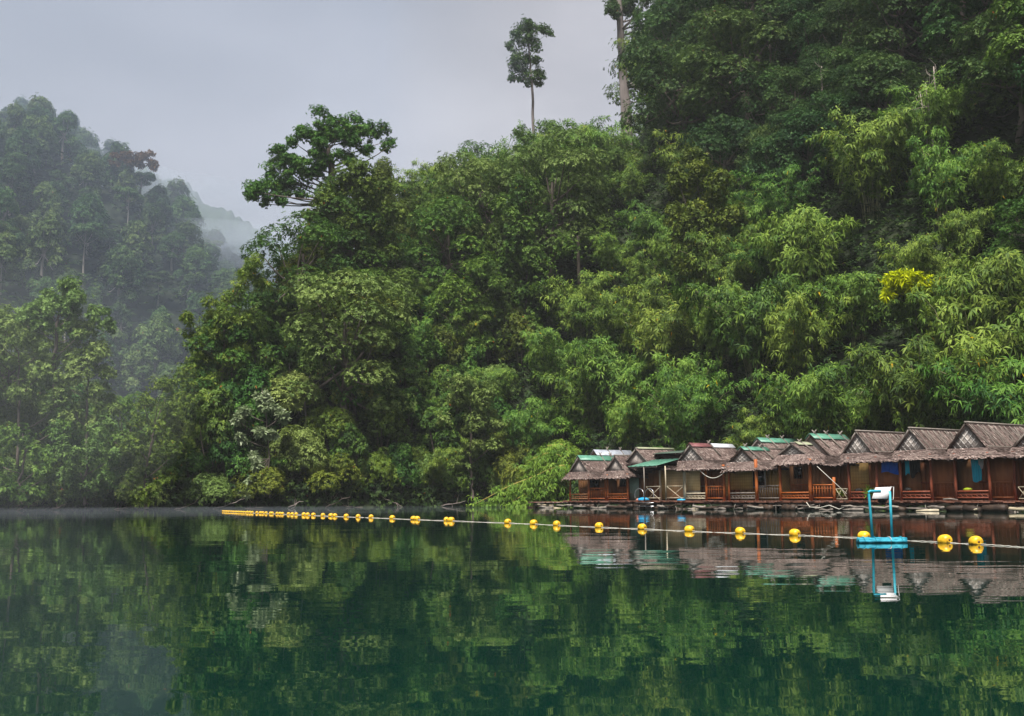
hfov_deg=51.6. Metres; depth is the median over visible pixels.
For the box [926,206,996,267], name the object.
bamboo clump
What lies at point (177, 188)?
hillside tree
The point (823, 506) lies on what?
mooring rope
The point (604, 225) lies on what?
creeper clad tree
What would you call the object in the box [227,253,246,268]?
hillside tree
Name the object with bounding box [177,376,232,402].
bush
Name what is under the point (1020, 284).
bamboo clump
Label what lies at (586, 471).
thatched hut
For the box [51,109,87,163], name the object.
hillside tree
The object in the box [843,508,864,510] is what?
driftwood pole
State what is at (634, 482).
door
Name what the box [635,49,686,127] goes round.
broadleaf tree
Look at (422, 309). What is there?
bush
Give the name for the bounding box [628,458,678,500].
awning
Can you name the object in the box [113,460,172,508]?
bush
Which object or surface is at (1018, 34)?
broadleaf tree
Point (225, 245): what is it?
hillside tree
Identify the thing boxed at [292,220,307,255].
creeper clad tree
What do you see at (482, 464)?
bush
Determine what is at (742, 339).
bamboo clump
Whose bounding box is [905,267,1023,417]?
bamboo clump
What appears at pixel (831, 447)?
thatched hut
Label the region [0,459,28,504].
bush
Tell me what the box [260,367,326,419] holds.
bush
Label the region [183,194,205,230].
hillside tree
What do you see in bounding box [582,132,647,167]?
bamboo clump
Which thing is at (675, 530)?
buoy rope
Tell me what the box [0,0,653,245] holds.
sky
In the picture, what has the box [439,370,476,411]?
bamboo clump
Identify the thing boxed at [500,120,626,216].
layered tree
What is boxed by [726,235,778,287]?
bamboo clump
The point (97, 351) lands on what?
round tree
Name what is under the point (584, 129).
bamboo clump
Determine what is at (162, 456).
broadleaf tree
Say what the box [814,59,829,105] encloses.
bare tree
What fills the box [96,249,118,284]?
hillside tree
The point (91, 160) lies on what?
hillside tree
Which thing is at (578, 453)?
bush
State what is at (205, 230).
hillside tree
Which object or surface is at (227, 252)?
hillside tree
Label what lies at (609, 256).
bamboo clump
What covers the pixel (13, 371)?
broadleaf tree
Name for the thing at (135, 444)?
round tree
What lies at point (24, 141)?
hillside tree
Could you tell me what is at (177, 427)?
bush
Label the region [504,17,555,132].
slender tree
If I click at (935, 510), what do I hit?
driftwood pole
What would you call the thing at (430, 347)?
bush
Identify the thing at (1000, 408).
bamboo clump
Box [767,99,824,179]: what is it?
dark tree
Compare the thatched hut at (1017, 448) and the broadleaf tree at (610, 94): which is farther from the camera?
the broadleaf tree at (610, 94)
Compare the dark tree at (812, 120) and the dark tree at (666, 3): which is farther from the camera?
the dark tree at (666, 3)
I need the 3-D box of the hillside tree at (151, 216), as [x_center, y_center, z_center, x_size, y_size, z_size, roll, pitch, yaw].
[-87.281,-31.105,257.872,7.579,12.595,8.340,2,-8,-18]
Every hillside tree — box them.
[0,100,28,148]
[0,109,9,122]
[0,118,7,157]
[0,149,37,215]
[0,186,25,248]
[0,229,25,294]
[1,125,42,184]
[7,114,60,172]
[13,95,29,105]
[13,214,35,242]
[17,214,71,280]
[24,92,56,150]
[25,276,62,315]
[26,104,59,146]
[28,181,64,239]
[39,207,68,255]
[45,179,69,212]
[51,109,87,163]
[55,269,83,293]
[57,109,78,133]
[59,192,109,259]
[62,151,108,192]
[66,221,107,283]
[72,158,96,186]
[76,126,100,153]
[76,135,88,148]
[78,293,91,342]
[82,330,118,378]
[84,149,102,180]
[85,287,102,315]
[88,246,146,310]
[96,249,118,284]
[97,152,122,191]
[101,136,114,154]
[101,328,128,360]
[102,141,135,192]
[110,300,132,346]
[113,167,141,209]
[114,185,144,223]
[116,343,157,396]
[117,219,155,277]
[130,316,176,394]
[133,171,155,216]
[136,166,160,193]
[140,205,167,244]
[141,183,174,224]
[143,270,174,305]
[143,309,178,363]
[146,305,174,340]
[153,201,170,237]
[156,231,185,270]
[157,363,182,401]
[158,364,194,391]
[161,219,204,257]
[166,176,192,230]
[166,194,201,235]
[170,333,198,365]
[173,244,211,286]
[177,272,196,307]
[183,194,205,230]
[184,291,210,329]
[194,237,223,250]
[197,240,221,284]
[202,229,222,236]
[206,226,226,271]
[209,268,241,296]
[211,268,238,298]
[213,258,237,287]
[215,278,247,310]
[217,247,234,259]
[218,243,234,250]
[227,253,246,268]
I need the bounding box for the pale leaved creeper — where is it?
[230,389,291,500]
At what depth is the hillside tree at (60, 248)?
234.52 m
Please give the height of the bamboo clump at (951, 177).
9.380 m
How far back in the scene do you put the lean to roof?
81.69 m
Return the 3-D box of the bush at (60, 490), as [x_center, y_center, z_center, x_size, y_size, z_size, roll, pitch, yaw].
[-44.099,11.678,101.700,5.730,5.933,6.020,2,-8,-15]
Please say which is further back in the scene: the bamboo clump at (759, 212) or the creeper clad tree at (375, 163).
the creeper clad tree at (375, 163)
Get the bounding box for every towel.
[881,461,898,474]
[905,461,909,475]
[971,459,981,481]
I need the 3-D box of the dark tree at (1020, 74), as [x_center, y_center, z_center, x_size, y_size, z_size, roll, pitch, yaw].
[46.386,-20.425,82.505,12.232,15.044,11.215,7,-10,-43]
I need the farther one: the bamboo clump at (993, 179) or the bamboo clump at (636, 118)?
the bamboo clump at (636, 118)
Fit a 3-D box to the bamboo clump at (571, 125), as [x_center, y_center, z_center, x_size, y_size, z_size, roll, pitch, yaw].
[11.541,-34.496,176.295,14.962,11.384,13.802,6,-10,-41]
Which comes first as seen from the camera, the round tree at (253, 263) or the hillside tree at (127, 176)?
the round tree at (253, 263)
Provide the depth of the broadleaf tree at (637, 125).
258.78 m
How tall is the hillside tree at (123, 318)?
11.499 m
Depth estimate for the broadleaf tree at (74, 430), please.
111.64 m
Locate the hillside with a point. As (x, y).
(114, 214)
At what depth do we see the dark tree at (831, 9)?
120.07 m
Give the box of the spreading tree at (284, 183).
[240,103,397,222]
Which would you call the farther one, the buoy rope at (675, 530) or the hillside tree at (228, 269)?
the hillside tree at (228, 269)
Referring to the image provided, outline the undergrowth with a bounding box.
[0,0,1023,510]
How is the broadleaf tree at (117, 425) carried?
on the hillside
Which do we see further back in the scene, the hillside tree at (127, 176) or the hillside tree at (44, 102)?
the hillside tree at (44, 102)
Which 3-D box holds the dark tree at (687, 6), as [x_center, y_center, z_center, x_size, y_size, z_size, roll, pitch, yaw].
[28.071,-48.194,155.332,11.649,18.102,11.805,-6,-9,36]
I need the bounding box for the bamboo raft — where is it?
[528,500,1023,511]
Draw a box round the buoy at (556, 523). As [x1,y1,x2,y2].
[553,521,560,525]
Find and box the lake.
[0,506,1023,715]
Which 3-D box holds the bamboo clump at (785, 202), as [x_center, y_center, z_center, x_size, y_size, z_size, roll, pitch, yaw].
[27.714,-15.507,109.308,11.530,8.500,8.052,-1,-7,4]
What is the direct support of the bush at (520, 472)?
on the hillside
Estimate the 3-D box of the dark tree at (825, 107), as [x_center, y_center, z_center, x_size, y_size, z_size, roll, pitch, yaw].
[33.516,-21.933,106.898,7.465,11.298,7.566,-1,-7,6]
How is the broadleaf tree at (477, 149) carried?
on the hillside
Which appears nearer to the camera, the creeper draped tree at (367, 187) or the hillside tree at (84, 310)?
the creeper draped tree at (367, 187)
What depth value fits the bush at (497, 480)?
112.23 m
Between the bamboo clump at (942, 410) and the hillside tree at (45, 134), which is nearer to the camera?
the bamboo clump at (942, 410)
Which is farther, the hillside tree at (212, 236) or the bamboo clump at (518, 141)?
the hillside tree at (212, 236)
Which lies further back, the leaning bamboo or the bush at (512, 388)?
the bush at (512, 388)
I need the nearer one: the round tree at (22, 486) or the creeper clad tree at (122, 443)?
the round tree at (22, 486)
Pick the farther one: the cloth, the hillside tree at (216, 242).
the hillside tree at (216, 242)
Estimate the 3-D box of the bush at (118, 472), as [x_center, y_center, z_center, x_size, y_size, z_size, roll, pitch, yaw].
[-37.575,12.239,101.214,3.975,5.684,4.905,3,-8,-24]
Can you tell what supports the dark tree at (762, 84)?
on the hillside
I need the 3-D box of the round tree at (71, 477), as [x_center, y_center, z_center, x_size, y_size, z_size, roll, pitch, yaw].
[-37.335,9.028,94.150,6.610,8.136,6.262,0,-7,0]
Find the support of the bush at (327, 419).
on the hillside
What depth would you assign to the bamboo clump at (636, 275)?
122.47 m
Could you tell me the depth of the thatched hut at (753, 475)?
72.17 m
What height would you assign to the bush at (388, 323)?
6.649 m
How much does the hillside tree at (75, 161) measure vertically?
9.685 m
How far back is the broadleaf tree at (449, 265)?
132.60 m
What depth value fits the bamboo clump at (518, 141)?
155.26 m
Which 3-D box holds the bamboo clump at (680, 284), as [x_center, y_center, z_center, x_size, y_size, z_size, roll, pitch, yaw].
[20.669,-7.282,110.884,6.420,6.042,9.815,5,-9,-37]
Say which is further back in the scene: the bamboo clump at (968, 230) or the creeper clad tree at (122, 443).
the creeper clad tree at (122, 443)
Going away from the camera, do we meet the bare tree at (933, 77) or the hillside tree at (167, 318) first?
the bare tree at (933, 77)
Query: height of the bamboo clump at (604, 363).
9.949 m
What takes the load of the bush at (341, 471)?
on the hillside
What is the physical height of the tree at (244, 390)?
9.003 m
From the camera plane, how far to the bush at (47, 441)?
101.08 m
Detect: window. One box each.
[590,479,598,490]
[619,478,625,486]
[753,470,765,487]
[793,466,802,478]
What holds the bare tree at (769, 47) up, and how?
on the hillside
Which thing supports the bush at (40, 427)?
on the hillside
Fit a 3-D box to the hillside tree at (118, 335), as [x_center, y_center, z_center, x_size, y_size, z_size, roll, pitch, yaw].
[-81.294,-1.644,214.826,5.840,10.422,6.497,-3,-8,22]
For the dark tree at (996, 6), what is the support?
on the hillside
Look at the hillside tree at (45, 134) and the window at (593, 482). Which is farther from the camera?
the hillside tree at (45, 134)
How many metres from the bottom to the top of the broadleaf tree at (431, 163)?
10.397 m
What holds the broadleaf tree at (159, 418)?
on the hillside
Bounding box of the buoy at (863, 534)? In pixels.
[857,531,869,537]
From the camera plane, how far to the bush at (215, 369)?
112.30 m
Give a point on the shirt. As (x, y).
(915, 468)
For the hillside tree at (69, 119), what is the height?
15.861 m
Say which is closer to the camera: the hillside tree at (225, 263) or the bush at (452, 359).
the bush at (452, 359)
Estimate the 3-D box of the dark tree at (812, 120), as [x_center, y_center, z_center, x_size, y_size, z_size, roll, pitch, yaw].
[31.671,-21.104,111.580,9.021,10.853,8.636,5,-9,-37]
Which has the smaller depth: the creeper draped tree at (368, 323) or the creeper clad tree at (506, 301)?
the creeper draped tree at (368, 323)
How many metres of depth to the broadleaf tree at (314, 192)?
129.31 m
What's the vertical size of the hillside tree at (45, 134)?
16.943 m
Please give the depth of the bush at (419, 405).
113.79 m
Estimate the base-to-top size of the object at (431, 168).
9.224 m
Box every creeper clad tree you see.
[0,397,45,464]
[110,431,138,456]
[171,380,215,437]
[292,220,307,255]
[349,178,381,219]
[372,156,397,230]
[373,160,400,230]
[386,196,418,255]
[468,214,545,358]
[568,189,619,273]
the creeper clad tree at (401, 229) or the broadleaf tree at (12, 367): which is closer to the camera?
the broadleaf tree at (12, 367)
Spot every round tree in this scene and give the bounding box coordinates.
[0,314,69,508]
[0,418,73,506]
[48,316,123,459]
[50,413,123,505]
[116,358,202,508]
[178,252,273,395]
[421,251,509,367]
[428,371,510,497]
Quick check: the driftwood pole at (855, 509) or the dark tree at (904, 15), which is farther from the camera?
the dark tree at (904, 15)
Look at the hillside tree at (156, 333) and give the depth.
218.19 m
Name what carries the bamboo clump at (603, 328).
on the hillside
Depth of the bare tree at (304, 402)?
108.20 m
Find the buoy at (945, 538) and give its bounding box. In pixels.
[937,534,952,542]
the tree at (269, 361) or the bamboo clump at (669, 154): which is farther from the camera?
the bamboo clump at (669, 154)
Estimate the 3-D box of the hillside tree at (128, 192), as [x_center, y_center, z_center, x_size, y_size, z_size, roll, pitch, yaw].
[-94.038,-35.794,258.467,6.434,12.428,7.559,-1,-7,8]
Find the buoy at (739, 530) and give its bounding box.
[735,527,745,533]
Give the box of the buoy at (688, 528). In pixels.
[684,525,694,531]
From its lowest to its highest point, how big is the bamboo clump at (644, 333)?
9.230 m
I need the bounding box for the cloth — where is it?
[978,458,983,468]
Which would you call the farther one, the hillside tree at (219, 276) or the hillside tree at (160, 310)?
the hillside tree at (219, 276)
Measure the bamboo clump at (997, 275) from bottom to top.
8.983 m
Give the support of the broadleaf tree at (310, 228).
on the hillside
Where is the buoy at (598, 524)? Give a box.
[595,522,602,527]
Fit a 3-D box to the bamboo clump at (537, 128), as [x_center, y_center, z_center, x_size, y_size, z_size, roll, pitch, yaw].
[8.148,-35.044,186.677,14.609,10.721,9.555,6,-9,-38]
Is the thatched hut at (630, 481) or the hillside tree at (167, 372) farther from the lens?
the hillside tree at (167, 372)
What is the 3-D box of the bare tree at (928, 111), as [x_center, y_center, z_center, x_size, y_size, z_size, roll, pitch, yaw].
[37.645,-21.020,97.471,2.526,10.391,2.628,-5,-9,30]
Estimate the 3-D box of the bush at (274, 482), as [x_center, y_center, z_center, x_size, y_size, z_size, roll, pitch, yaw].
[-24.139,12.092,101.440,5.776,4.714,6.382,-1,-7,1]
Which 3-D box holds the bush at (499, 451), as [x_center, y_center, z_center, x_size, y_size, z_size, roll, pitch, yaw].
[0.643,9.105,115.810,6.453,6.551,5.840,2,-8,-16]
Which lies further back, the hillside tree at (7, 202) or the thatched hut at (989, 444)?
the hillside tree at (7, 202)
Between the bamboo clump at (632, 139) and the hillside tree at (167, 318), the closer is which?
the bamboo clump at (632, 139)
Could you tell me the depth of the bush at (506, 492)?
110.54 m
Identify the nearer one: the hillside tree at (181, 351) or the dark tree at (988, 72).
the dark tree at (988, 72)
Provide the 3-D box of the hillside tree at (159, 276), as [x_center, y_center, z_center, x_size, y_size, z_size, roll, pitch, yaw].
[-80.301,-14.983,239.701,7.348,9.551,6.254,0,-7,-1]
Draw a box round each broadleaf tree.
[0,304,80,432]
[0,349,15,423]
[1,299,11,336]
[3,351,55,427]
[23,402,97,478]
[39,378,91,437]
[50,381,103,453]
[53,406,108,480]
[70,379,108,406]
[83,391,161,482]
[100,423,132,452]
[119,447,152,470]
[139,405,178,446]
[149,448,190,484]
[158,378,180,401]
[164,371,199,396]
[177,316,287,393]
[199,287,279,360]
[239,210,362,340]
[271,267,417,454]
[306,174,392,251]
[314,194,399,277]
[328,264,412,358]
[370,231,416,271]
[371,266,423,311]
[401,195,495,309]
[406,192,474,261]
[407,162,438,199]
[433,151,530,282]
[449,139,494,172]
[484,120,617,290]
[602,23,663,129]
[631,107,645,140]
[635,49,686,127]
[875,0,984,35]
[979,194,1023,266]
[981,0,1023,111]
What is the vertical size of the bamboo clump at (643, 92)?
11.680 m
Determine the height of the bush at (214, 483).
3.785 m
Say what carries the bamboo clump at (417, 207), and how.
on the hillside
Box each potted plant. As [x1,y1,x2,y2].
[836,487,846,500]
[862,485,873,499]
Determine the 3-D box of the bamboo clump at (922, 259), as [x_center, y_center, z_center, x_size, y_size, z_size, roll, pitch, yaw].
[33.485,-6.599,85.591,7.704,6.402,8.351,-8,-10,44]
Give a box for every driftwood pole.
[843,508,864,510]
[916,509,939,511]
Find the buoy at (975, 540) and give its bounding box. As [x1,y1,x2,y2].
[968,536,983,544]
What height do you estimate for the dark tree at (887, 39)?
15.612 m
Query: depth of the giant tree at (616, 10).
194.73 m
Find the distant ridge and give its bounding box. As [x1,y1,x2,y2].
[145,178,296,270]
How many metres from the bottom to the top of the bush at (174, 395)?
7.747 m
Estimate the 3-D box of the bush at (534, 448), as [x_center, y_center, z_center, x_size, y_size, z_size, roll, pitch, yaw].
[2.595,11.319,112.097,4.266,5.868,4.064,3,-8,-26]
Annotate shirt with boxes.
[909,460,920,477]
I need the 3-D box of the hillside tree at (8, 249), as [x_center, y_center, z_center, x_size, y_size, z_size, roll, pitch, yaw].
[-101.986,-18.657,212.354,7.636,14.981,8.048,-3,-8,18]
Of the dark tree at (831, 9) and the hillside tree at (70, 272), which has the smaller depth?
the dark tree at (831, 9)
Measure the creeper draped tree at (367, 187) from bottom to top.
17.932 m
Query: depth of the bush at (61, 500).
99.18 m
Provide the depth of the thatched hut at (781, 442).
77.71 m
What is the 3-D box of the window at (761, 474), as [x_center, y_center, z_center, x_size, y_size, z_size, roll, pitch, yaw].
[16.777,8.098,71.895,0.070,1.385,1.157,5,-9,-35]
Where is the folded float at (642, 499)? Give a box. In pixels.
[638,497,649,500]
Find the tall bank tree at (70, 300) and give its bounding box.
[11,275,116,406]
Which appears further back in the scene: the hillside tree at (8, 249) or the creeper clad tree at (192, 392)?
the hillside tree at (8, 249)
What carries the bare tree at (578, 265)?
on the hillside
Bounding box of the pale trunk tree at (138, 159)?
[104,149,159,185]
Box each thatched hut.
[561,452,616,500]
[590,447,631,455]
[600,454,651,500]
[625,447,684,500]
[676,440,739,500]
[720,443,790,500]
[751,435,797,448]
[770,439,836,500]
[803,430,859,500]
[839,430,909,500]
[892,427,964,500]
[945,421,1023,500]
[1007,434,1023,498]
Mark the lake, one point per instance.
(168, 612)
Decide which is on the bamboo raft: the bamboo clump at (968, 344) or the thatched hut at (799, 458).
the thatched hut at (799, 458)
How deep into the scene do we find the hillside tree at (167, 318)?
224.76 m
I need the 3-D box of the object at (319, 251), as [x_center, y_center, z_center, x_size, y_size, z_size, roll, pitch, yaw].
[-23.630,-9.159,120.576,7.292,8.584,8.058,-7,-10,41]
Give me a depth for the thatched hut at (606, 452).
92.75 m
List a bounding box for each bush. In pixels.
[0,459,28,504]
[2,453,38,473]
[5,425,56,456]
[9,480,67,509]
[32,420,62,444]
[35,436,83,482]
[35,453,82,497]
[58,434,85,473]
[63,471,98,506]
[97,457,136,507]
[109,441,173,469]
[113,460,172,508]
[133,414,155,446]
[147,391,183,441]
[147,411,200,462]
[163,441,214,488]
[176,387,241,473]
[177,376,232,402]
[179,469,235,506]
[203,341,241,376]
[204,423,252,487]
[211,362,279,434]
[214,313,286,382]
[230,461,290,502]
[250,322,294,365]
[255,288,296,328]
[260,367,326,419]
[261,425,328,477]
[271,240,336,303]
[271,424,314,484]
[276,332,329,381]
[291,310,337,341]
[297,401,360,452]
[297,452,364,499]
[321,355,386,415]
[327,423,375,490]
[349,297,395,337]
[353,446,405,498]
[386,387,426,435]
[386,442,421,494]
[389,358,435,395]
[393,319,446,367]
[403,294,446,324]
[407,406,463,454]
[408,453,451,483]
[421,364,471,415]
[423,323,467,370]
[433,303,470,322]
[440,456,469,500]
[453,342,487,376]
[456,441,498,493]
[458,406,495,456]
[468,313,509,364]
[474,359,522,399]
[484,396,515,432]
[487,464,510,493]
[490,440,534,490]
[492,305,542,371]
[492,411,533,457]
[499,471,531,500]
[509,459,544,496]
[519,437,546,463]
[524,451,548,478]
[536,438,580,477]
[536,444,582,483]
[541,397,598,447]
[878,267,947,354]
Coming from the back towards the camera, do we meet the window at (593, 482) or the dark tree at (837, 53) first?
the dark tree at (837, 53)
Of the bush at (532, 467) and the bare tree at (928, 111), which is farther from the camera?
the bush at (532, 467)
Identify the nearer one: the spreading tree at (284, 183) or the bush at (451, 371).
the bush at (451, 371)
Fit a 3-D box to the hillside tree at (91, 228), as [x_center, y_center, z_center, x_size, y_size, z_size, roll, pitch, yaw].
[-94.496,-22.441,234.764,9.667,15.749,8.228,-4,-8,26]
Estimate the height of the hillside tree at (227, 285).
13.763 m
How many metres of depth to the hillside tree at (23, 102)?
378.61 m
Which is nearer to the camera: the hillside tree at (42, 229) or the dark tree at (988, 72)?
the dark tree at (988, 72)
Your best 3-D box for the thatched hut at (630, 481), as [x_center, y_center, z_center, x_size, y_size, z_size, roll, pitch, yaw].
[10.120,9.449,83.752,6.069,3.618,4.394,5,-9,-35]
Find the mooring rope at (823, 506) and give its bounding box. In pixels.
[806,502,843,509]
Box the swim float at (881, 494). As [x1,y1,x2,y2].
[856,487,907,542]
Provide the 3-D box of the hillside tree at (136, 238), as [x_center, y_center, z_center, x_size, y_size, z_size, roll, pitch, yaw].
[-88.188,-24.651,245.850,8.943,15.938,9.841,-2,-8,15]
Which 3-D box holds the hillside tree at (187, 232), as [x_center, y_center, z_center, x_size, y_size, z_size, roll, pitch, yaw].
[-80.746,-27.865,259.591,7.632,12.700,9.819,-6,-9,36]
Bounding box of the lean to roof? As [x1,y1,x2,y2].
[654,450,684,461]
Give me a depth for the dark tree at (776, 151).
112.19 m
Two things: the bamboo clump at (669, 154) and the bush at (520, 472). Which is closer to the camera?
the bush at (520, 472)
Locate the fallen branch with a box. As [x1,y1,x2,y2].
[213,498,244,508]
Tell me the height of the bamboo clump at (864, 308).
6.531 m
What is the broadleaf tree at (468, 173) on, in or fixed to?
on the hillside
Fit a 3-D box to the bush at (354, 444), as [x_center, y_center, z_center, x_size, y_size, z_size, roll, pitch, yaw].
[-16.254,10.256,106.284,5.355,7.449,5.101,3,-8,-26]
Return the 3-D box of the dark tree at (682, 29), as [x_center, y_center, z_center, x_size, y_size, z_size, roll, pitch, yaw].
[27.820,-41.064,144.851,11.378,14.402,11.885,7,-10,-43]
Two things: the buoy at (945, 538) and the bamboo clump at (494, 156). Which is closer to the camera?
the buoy at (945, 538)
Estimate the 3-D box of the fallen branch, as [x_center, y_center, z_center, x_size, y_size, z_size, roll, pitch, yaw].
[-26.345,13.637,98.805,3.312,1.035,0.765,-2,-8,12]
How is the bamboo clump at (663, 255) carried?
on the hillside
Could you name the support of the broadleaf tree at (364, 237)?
on the hillside
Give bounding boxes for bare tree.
[289,367,315,422]
[554,235,581,289]
[768,44,776,134]
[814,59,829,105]
[901,80,927,156]
[911,80,933,147]
[925,61,939,141]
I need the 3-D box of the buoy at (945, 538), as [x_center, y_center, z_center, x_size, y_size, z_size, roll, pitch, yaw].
[9.128,3.850,22.312,0.259,0.259,0.289,4,-15,-17]
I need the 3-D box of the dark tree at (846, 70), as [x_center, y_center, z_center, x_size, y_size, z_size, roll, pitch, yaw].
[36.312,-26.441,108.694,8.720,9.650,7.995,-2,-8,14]
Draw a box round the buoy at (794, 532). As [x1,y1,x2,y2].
[789,529,800,535]
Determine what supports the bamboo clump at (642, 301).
on the hillside
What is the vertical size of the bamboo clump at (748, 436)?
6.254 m
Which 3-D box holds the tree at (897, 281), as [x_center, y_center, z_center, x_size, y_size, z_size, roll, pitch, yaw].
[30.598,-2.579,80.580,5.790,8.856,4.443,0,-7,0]
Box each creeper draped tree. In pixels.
[293,152,412,278]
[301,279,403,422]
[486,173,586,370]
[663,139,751,338]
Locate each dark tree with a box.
[614,29,744,145]
[625,0,693,83]
[651,0,689,41]
[658,0,732,45]
[663,0,808,154]
[669,0,809,106]
[671,7,753,83]
[676,110,766,204]
[709,0,748,64]
[727,61,809,141]
[734,123,796,190]
[740,130,828,204]
[750,0,816,31]
[750,0,848,80]
[759,57,824,126]
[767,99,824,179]
[769,107,841,199]
[776,10,851,97]
[793,45,836,104]
[804,86,882,192]
[805,0,858,25]
[806,0,881,72]
[808,38,879,127]
[815,40,869,104]
[823,50,906,125]
[829,48,925,142]
[841,0,957,83]
[848,0,921,52]
[913,0,1023,96]
[940,0,1023,144]
[978,0,1009,27]
[1012,56,1023,88]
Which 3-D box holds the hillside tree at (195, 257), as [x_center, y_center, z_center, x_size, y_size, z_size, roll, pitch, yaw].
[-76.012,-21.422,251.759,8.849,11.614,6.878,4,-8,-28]
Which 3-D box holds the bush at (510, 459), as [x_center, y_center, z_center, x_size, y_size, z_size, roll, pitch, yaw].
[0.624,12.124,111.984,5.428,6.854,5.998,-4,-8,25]
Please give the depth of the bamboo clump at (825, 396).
78.03 m
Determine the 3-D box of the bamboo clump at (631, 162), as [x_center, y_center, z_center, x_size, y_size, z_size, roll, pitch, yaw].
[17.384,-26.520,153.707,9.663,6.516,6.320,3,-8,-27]
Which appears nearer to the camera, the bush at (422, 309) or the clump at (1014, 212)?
the clump at (1014, 212)
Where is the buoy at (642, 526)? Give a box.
[637,524,646,528]
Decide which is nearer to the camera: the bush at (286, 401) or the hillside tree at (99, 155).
the bush at (286, 401)
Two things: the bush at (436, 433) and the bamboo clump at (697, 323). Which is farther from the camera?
the bush at (436, 433)
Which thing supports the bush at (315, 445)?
on the hillside
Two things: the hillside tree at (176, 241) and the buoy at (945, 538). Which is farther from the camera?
the hillside tree at (176, 241)
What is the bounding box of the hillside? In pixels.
[0,0,1023,510]
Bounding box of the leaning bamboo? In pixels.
[466,441,587,506]
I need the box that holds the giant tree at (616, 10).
[602,0,680,160]
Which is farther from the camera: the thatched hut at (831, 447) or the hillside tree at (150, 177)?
the hillside tree at (150, 177)
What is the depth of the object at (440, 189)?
144.48 m
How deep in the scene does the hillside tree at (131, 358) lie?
211.41 m
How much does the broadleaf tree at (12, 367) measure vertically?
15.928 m
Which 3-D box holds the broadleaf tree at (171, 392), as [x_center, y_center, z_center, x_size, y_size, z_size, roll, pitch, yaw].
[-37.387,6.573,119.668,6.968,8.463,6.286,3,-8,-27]
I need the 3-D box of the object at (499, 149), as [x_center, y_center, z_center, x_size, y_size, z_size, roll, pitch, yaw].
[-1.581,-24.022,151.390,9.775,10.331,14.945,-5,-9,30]
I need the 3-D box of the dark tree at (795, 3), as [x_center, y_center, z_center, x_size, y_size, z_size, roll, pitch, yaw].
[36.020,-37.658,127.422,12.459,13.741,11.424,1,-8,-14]
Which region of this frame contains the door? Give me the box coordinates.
[629,474,638,500]
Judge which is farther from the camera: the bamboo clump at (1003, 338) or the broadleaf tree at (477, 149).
the broadleaf tree at (477, 149)
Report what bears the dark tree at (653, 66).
on the hillside
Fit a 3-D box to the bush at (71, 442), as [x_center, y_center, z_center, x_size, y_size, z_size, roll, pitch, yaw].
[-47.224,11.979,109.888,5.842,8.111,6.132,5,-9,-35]
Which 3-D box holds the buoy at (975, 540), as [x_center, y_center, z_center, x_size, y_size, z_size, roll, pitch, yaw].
[9.434,3.746,21.522,0.259,0.259,0.289,9,-11,2]
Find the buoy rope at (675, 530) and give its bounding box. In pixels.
[238,512,1018,546]
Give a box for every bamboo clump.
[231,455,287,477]
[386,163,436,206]
[386,315,452,367]
[400,202,429,232]
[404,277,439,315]
[410,445,464,495]
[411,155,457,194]
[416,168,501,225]
[417,378,456,415]
[425,312,492,357]
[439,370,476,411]
[440,435,471,478]
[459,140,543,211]
[462,147,510,161]
[463,367,519,401]
[476,430,506,463]
[487,121,572,179]
[498,396,559,457]
[512,131,548,174]
[519,326,592,404]
[524,118,550,138]
[529,267,623,345]
[531,366,624,437]
[533,115,626,142]
[545,123,605,167]
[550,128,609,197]
[561,331,677,422]
[571,290,638,366]
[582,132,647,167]
[588,232,642,287]
[592,120,648,154]
[598,395,664,450]
[603,165,656,212]
[605,146,645,168]
[607,271,688,338]
[608,153,651,202]
[608,296,703,390]
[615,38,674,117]
[615,197,696,266]
[616,247,668,297]
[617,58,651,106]
[623,364,757,448]
[632,113,651,127]
[637,231,717,281]
[643,350,723,432]
[646,126,716,203]
[654,217,786,300]
[657,443,686,450]
[660,256,729,295]
[664,270,836,398]
[682,174,770,236]
[682,280,787,371]
[714,197,776,251]
[719,405,785,448]
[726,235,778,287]
[728,161,830,230]
[741,203,862,315]
[750,384,842,438]
[751,361,901,441]
[759,289,860,383]
[789,402,865,441]
[791,270,908,347]
[802,103,925,223]
[843,329,960,431]
[846,384,901,430]
[872,65,987,162]
[872,232,979,279]
[875,272,957,359]
[904,353,1023,428]
[905,125,995,229]
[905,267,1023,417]
[916,388,994,428]
[922,247,1023,359]
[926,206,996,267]
[932,324,1023,373]
[937,284,991,327]
[960,136,1023,226]
[1012,271,1023,298]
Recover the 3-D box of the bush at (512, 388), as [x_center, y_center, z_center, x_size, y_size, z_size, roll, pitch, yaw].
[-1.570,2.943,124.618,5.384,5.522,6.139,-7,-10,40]
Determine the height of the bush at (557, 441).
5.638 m
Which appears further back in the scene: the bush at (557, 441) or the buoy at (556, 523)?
the bush at (557, 441)
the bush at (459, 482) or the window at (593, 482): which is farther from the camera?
the bush at (459, 482)
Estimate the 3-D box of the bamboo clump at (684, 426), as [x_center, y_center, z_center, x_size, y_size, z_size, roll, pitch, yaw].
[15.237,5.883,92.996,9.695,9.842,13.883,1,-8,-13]
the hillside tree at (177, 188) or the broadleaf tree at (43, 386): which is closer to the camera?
the broadleaf tree at (43, 386)
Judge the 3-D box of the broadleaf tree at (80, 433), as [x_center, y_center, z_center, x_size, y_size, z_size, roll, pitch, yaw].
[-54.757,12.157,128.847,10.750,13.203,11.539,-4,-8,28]
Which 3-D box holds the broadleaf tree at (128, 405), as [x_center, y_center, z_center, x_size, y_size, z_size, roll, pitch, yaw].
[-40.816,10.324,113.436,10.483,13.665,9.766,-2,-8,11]

